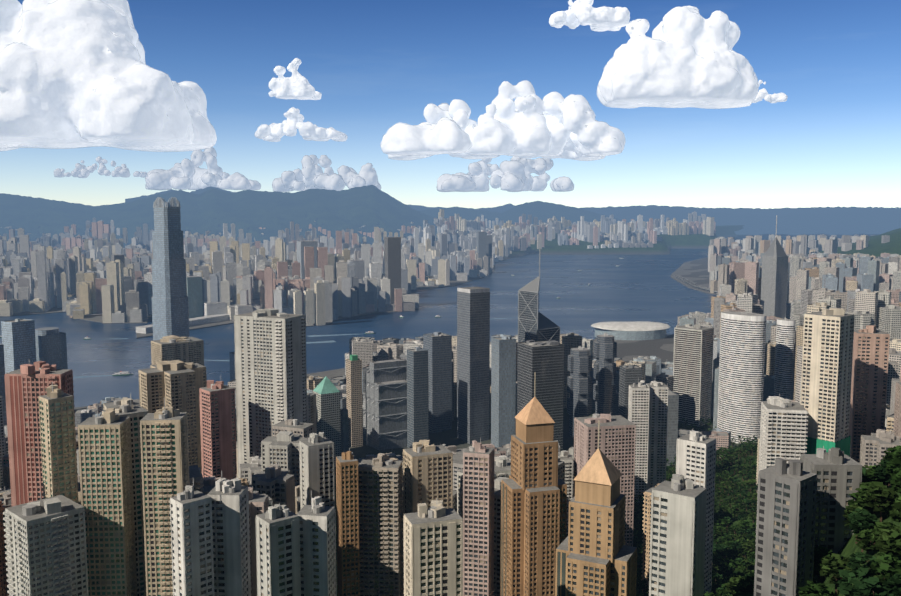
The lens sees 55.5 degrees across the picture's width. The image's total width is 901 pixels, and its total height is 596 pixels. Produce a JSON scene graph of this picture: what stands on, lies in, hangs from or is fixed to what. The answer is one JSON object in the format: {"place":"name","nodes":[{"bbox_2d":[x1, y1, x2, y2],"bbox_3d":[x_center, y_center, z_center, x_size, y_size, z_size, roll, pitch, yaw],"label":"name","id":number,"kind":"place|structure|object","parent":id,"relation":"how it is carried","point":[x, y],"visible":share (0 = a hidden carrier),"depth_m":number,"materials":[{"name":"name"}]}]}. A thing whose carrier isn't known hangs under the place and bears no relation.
{"place":"outdoors","nodes":[
{"label":"outdoors","id":0,"kind":"place"},
{"bbox_2d":[54,156,147,177],"bbox_3d":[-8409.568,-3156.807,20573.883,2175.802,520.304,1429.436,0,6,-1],"label":"cloud","id":1,"kind":"structure","parent":0,"point":[84,171],"depth_m":20498.97,"materials":[{"name":"white"}]},
{"bbox_2d":[0,0,216,151],"bbox_3d":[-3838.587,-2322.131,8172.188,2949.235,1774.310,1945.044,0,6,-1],"label":"cloud","id":2,"kind":"structure","parent":0,"point":[77,73],"depth_m":7569.91,"materials":[{"name":"white"}]},
{"bbox_2d":[125,187,233,201],"bbox_3d":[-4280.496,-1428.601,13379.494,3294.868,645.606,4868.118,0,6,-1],"label":"ridge hill","id":3,"kind":"structure","parent":0,"point":[199,191],"depth_m":13658.44,"materials":[{"name":"blue"}]},
{"bbox_2d":[145,147,260,189],"bbox_3d":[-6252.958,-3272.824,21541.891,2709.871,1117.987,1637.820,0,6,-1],"label":"cloud","id":4,"kind":"structure","parent":0,"point":[186,174],"depth_m":21091.17,"materials":[{"name":"white"}]},
{"bbox_2d":[0,185,441,247],"bbox_3d":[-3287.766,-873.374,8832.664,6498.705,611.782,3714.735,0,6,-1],"label":"ridge hill","id":5,"kind":"structure","parent":0,"point":[370,207],"depth_m":8314.26,"materials":[{"name":"blue"}]},
{"bbox_2d":[268,58,321,99],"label":"cloud","id":6,"kind":"structure","parent":0,"point":[297,85],"depth_m":9168.75,"materials":[{"name":"white"}]},
{"bbox_2d":[254,107,347,141],"bbox_3d":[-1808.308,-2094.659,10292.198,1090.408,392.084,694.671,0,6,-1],"label":"cloud","id":7,"kind":"structure","parent":0,"point":[289,126],"depth_m":10143.23,"materials":[{"name":"white"}]},
{"bbox_2d":[272,155,380,191],"bbox_3d":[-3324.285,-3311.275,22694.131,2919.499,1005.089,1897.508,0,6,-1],"label":"cloud","id":8,"kind":"structure","parent":0,"point":[311,175],"depth_m":22251.28,"materials":[{"name":"white"}]},
{"bbox_2d":[0,253,716,409],"bbox_3d":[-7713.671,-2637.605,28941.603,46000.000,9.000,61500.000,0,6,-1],"label":"quay ground","id":9,"kind":"structure","parent":0,"point":[679,271],"depth_m":3170.91,"materials":[{"name":"grey concrete"}]},
{"bbox_2d":[0,209,715,333],"bbox_3d":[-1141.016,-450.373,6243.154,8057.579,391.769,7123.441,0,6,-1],"label":"city buildings","id":10,"kind":"structure","parent":9,"relation":"on","point":[320,280],"depth_m":3791.41,"materials":[{"name":"grey concrete"}]},
{"bbox_2d":[0,234,879,406],"bbox_3d":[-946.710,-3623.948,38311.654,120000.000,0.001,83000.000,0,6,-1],"label":"sea water","id":11,"kind":"structure","parent":0,"point":[632,288],"depth_m":3178.53,"materials":[{"name":"blue liquid"}]},
{"bbox_2d":[0,258,649,377],"bbox_3d":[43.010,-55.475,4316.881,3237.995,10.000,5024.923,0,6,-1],"label":"boats","id":12,"kind":"object","parent":11,"relation":"on","point":[129,373],"visible":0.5,"depth_m":2642.20,"materials":[{"name":"white"}]},
{"bbox_2d":[0,0,900,208],"label":"sky","id":13,"kind":"structure","parent":0,"point":[375,66],"materials":[{"name":"blue"}]},
{"bbox_2d":[7,225,900,595],"bbox_3d":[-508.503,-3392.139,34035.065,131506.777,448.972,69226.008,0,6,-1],"label":"ground","id":14,"kind":"structure","parent":0,"point":[875,247],"depth_m":2431.36,"materials":[{"name":"green plant"}]},
{"bbox_2d":[0,197,900,595],"bbox_3d":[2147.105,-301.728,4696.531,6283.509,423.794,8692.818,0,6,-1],"label":"city buildings","id":15,"kind":"structure","parent":14,"relation":"on","point":[182,475],"depth_m":571.25,"materials":[{"name":"beige concrete"}]},
{"bbox_2d":[633,417,900,595],"bbox_3d":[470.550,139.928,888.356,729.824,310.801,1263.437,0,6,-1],"label":"hillside trees","id":16,"kind":"object","parent":14,"relation":"on","point":[874,493],"visible":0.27,"depth_m":336.35,"materials":[{"name":"green plant"}]},
{"bbox_2d":[381,80,625,160],"bbox_3d":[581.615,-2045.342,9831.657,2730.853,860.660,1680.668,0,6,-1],"label":"cloud","id":17,"kind":"structure","parent":0,"point":[527,123],"depth_m":9400.06,"materials":[{"name":"white"}]},
{"bbox_2d":[436,155,573,191],"bbox_3d":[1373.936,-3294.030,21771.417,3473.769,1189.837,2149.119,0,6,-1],"label":"cloud","id":18,"kind":"structure","parent":0,"point":[514,174],"depth_m":21295.83,"materials":[{"name":"white"}]},
{"bbox_2d":[419,201,626,227],"bbox_3d":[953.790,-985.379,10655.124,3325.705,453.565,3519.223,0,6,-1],"label":"ridge hill","id":19,"kind":"structure","parent":0,"point":[543,211],"depth_m":10517.94,"materials":[{"name":"blue"}]},
{"bbox_2d":[549,0,629,31],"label":"cloud","id":20,"kind":"structure","parent":0,"point":[577,13],"depth_m":7146.87,"materials":[{"name":"white"}]},
{"bbox_2d":[408,203,900,215],"bbox_3d":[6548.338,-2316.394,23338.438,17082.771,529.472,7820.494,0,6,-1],"label":"ridge hill","id":21,"kind":"structure","parent":0,"point":[752,211],"depth_m":23268.11,"materials":[{"name":"blue"}]},
{"bbox_2d":[597,6,758,108],"bbox_3d":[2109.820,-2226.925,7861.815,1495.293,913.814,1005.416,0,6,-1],"label":"cloud","id":22,"kind":"structure","parent":0,"point":[685,56],"depth_m":7555.89,"materials":[{"name":"white"}]},
{"bbox_2d":[674,275,717,293],"bbox_3d":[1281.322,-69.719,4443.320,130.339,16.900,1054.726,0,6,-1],"label":"waterfront road","id":23,"kind":"structure","parent":0,"point":[692,283],"depth_m":4362.41,"materials":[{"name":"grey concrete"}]},
{"bbox_2d":[606,208,900,234],"bbox_3d":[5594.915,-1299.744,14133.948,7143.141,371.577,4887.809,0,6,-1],"label":"ridge hill","id":24,"kind":"structure","parent":0,"point":[855,222],"depth_m":13299.09,"materials":[{"name":"blue"}]},
{"bbox_2d":[752,80,787,102],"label":"cloud","id":25,"kind":"structure","parent":0,"point":[770,98],"depth_m":8816.38,"materials":[{"name":"white"}]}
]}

